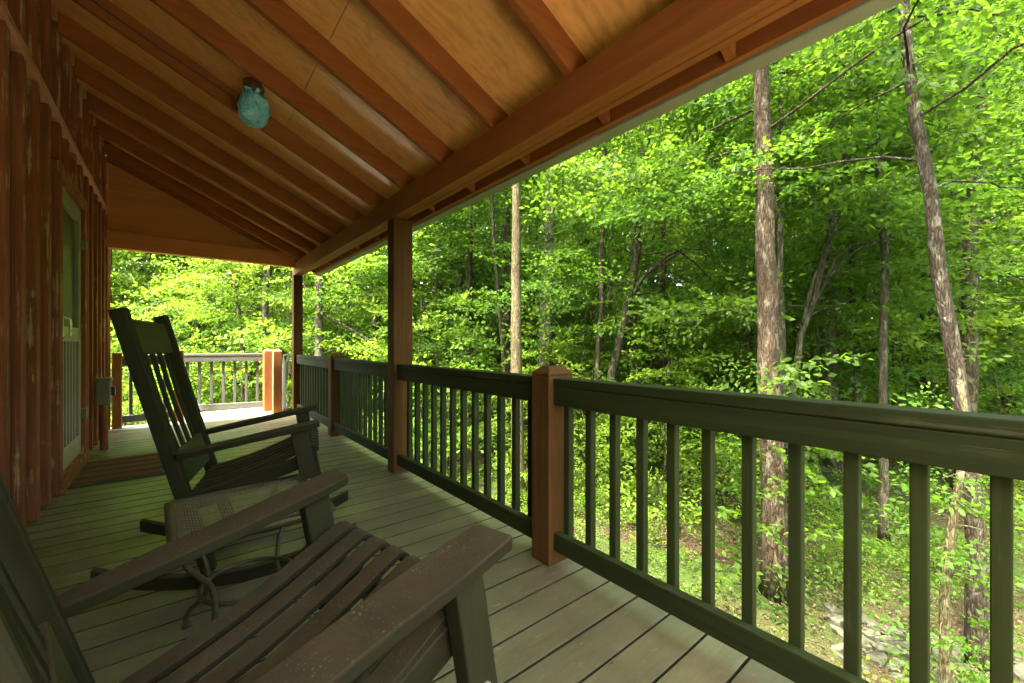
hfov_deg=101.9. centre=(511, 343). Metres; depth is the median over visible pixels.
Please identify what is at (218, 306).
forest tree
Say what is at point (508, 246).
forest tree
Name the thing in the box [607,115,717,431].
tree
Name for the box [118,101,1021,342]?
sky
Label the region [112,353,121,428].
newel post
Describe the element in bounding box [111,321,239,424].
sapling
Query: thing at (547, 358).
sapling
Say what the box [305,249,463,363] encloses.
forest tree
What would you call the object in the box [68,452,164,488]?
doormat
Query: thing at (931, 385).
forest tree
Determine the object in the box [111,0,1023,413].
woods
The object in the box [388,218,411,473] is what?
porch post
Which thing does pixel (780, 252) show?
dark slim tree
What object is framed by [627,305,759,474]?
sapling
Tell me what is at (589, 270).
forest tree
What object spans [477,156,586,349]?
forest tree
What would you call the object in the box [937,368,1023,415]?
sapling
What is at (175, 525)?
side table
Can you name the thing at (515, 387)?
railing
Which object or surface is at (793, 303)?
tree
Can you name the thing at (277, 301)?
forest tree
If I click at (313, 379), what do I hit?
railing
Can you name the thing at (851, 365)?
forest tree
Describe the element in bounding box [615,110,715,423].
tree
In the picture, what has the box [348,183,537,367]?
forest tree
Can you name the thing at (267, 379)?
newel post
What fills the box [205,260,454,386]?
forest tree
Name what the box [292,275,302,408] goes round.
porch post
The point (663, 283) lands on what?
forest tree
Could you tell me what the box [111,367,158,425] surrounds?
sapling
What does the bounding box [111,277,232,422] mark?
sapling
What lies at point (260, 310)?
forest tree
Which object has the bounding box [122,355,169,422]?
railing
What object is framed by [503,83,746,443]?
forest tree
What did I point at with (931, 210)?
crooked tree
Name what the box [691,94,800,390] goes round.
tree
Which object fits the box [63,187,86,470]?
screen door
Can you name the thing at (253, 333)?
forest tree
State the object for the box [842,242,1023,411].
sapling
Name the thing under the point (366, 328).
sapling
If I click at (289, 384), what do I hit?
sapling
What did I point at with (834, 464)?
forest tree
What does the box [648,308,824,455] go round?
sapling
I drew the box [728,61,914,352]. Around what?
forest tree
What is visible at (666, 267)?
tree
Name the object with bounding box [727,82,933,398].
forest tree
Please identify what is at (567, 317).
forest tree
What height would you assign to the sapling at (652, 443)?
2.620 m
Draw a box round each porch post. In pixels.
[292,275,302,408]
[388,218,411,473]
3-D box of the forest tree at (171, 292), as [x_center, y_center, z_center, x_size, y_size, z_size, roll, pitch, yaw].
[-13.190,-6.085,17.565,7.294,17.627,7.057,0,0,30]
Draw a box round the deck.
[26,407,794,682]
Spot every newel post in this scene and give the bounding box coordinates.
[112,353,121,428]
[174,348,183,420]
[263,349,271,411]
[272,349,281,412]
[328,353,345,436]
[532,365,572,565]
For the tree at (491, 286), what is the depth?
14.32 m
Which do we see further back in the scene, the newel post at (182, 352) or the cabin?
the newel post at (182, 352)
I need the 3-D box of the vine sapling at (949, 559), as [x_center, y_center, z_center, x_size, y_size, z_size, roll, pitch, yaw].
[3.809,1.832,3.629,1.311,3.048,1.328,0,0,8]
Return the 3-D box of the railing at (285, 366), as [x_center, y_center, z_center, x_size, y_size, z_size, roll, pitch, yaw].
[-4.080,1.015,7.411,0.085,1.707,1.764,0,0,-32]
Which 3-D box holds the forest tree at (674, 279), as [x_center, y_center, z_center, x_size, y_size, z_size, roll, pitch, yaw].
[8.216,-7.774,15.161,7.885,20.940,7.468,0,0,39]
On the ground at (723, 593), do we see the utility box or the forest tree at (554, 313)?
the forest tree at (554, 313)
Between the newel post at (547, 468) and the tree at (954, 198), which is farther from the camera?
the tree at (954, 198)
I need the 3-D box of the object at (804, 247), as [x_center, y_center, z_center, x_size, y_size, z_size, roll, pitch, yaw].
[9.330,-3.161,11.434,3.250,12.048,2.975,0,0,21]
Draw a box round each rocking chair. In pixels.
[0,469,511,682]
[90,307,355,590]
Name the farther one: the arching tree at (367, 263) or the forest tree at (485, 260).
the forest tree at (485, 260)
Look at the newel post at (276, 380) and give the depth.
6.45 m
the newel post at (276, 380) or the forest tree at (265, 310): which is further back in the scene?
the forest tree at (265, 310)
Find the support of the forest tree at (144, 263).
on the ground at (723, 593)
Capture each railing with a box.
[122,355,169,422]
[184,353,262,410]
[282,354,289,410]
[296,355,327,426]
[334,358,387,459]
[397,364,532,537]
[554,377,1023,682]
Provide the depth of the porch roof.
2.65 m
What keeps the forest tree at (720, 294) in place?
on the ground at (723, 593)
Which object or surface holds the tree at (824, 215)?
on the ground at (723, 593)
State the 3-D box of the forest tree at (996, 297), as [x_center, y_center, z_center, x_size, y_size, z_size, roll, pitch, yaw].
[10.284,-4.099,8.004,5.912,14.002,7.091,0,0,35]
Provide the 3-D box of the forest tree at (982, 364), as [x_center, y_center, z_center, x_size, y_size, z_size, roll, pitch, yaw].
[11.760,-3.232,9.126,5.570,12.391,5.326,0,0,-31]
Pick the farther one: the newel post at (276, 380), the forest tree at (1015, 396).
the forest tree at (1015, 396)
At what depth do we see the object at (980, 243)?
12.68 m
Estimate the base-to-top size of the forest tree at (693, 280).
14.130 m
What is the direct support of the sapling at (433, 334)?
on the ground at (723, 593)
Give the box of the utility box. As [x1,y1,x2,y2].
[95,377,115,449]
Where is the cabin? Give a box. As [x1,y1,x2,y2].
[0,0,110,528]
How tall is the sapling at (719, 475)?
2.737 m
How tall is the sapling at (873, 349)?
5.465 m
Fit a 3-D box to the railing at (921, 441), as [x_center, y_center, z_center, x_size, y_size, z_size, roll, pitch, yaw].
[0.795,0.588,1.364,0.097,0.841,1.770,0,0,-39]
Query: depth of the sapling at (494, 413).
10.26 m
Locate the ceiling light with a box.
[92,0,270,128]
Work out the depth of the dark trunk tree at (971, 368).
7.89 m
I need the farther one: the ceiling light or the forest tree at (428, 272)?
the forest tree at (428, 272)
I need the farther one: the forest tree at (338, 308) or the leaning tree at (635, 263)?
the forest tree at (338, 308)
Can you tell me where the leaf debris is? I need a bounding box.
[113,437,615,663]
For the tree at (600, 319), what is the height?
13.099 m
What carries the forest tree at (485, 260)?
on the ground at (723, 593)
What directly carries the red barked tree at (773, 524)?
on the ground at (723, 593)
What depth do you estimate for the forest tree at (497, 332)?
15.98 m
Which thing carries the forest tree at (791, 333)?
on the ground at (723, 593)
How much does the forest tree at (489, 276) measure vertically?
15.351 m
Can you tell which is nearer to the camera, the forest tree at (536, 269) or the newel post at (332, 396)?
the newel post at (332, 396)
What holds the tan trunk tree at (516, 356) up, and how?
on the ground at (723, 593)
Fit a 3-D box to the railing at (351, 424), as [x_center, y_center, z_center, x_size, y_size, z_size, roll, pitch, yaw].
[-1.524,0.588,4.228,0.097,0.841,1.660,0,0,-39]
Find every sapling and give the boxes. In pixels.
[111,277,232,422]
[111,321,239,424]
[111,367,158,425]
[140,276,287,421]
[140,344,232,410]
[211,278,383,411]
[273,272,417,417]
[335,287,510,463]
[412,295,510,476]
[437,351,527,456]
[467,322,622,481]
[501,244,684,467]
[522,335,601,426]
[574,411,635,504]
[576,304,673,439]
[580,361,699,475]
[582,330,760,531]
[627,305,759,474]
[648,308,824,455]
[652,365,827,514]
[683,226,966,524]
[706,300,863,397]
[800,345,924,404]
[805,258,953,406]
[837,380,1023,682]
[841,335,984,465]
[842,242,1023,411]
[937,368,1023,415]
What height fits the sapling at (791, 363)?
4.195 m
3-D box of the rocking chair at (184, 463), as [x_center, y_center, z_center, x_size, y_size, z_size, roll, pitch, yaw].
[-1.357,0.464,2.127,1.000,1.231,0.688,0,0,-26]
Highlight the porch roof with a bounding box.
[51,0,904,275]
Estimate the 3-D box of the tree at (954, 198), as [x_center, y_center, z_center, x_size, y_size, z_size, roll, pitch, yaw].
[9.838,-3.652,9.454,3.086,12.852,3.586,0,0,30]
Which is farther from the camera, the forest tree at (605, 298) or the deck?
the forest tree at (605, 298)
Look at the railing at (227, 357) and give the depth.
6.51 m
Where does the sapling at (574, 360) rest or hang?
on the ground at (723, 593)
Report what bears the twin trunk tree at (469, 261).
on the ground at (723, 593)
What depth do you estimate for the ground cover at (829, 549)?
6.44 m
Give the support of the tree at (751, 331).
on the ground at (723, 593)
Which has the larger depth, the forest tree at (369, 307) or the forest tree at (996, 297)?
the forest tree at (369, 307)
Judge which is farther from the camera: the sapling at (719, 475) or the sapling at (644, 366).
the sapling at (644, 366)
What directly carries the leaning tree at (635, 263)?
on the ground at (723, 593)
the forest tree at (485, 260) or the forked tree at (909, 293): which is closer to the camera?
the forked tree at (909, 293)
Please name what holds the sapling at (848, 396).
on the ground at (723, 593)
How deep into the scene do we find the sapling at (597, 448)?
7.34 m
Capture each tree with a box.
[105,155,228,416]
[111,255,259,386]
[113,253,191,346]
[119,256,345,392]
[125,250,314,408]
[147,263,368,409]
[161,264,281,384]
[170,262,304,400]
[196,259,346,399]
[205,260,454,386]
[215,219,540,367]
[234,268,353,353]
[253,264,387,352]
[258,214,510,354]
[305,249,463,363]
[323,270,452,356]
[334,273,387,385]
[342,205,497,395]
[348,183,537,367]
[352,176,592,446]
[359,198,502,365]
[364,156,625,419]
[371,214,503,437]
[412,192,594,410]
[414,202,494,351]
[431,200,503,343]
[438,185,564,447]
[444,183,562,347]
[444,204,539,338]
[473,169,583,373]
[475,75,875,476]
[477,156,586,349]
[483,163,640,361]
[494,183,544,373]
[496,114,696,366]
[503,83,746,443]
[510,101,699,507]
[519,0,1023,627]
[521,145,705,380]
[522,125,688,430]
[534,154,659,375]
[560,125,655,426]
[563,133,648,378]
[563,160,642,374]
[565,202,640,379]
[594,143,712,383]
[596,123,746,385]
[606,100,810,387]
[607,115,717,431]
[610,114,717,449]
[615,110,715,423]
[625,0,1023,671]
[626,1,1023,508]
[638,111,808,389]
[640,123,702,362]
[644,53,1000,447]
[646,0,1012,454]
[653,67,858,382]
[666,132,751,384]
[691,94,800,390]
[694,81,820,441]
[695,9,1023,473]
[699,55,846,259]
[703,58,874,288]
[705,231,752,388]
[710,0,1023,543]
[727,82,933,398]
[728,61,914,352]
[728,238,865,391]
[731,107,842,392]
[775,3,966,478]
[784,0,1023,488]
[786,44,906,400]
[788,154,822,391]
[792,0,1023,406]
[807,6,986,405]
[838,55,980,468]
[841,0,1022,388]
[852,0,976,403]
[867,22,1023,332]
[868,0,1023,371]
[871,0,1023,414]
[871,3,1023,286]
[895,1,1023,413]
[906,0,1023,385]
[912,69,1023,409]
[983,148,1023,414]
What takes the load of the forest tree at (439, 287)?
on the ground at (723, 593)
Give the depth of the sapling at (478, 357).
8.96 m
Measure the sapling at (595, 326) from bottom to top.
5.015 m
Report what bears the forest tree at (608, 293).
on the ground at (723, 593)
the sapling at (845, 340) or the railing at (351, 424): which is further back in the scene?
the sapling at (845, 340)
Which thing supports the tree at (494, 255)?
on the ground at (723, 593)
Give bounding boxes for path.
[823,602,1023,682]
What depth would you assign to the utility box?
4.23 m
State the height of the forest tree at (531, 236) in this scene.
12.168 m
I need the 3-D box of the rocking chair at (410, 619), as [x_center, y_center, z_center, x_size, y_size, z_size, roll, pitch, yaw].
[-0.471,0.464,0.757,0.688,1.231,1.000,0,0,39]
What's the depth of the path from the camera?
4.37 m
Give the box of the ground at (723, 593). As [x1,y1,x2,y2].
[111,345,1023,682]
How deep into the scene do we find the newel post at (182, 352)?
5.80 m
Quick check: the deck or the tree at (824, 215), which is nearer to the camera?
the deck
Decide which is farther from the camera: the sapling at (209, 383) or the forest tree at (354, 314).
the forest tree at (354, 314)
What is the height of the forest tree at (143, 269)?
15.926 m
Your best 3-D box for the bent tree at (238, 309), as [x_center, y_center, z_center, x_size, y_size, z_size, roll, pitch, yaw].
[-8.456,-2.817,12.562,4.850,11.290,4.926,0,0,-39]
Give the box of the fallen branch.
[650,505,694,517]
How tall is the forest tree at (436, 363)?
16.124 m
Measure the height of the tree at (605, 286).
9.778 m
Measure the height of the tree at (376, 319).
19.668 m
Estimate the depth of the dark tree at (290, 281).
14.44 m
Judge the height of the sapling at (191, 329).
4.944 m
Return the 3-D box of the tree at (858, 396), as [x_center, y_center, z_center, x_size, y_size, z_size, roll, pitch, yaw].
[6.860,-4.284,8.703,3.890,14.433,3.557,0,0,-32]
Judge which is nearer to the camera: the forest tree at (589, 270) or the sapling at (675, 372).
the sapling at (675, 372)
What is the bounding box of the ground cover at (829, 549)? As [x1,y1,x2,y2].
[111,387,1023,682]
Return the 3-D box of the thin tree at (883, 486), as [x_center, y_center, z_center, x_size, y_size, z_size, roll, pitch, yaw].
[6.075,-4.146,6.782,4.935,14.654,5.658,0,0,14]
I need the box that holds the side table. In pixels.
[164,476,334,682]
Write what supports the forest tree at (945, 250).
on the ground at (723, 593)
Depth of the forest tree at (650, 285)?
22.43 m
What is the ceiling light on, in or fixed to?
attached to the porch roof
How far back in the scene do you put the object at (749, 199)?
11.52 m
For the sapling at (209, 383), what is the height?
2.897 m
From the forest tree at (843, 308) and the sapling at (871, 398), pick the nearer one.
the sapling at (871, 398)
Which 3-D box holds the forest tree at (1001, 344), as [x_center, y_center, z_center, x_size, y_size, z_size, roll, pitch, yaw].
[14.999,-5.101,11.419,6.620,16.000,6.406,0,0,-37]

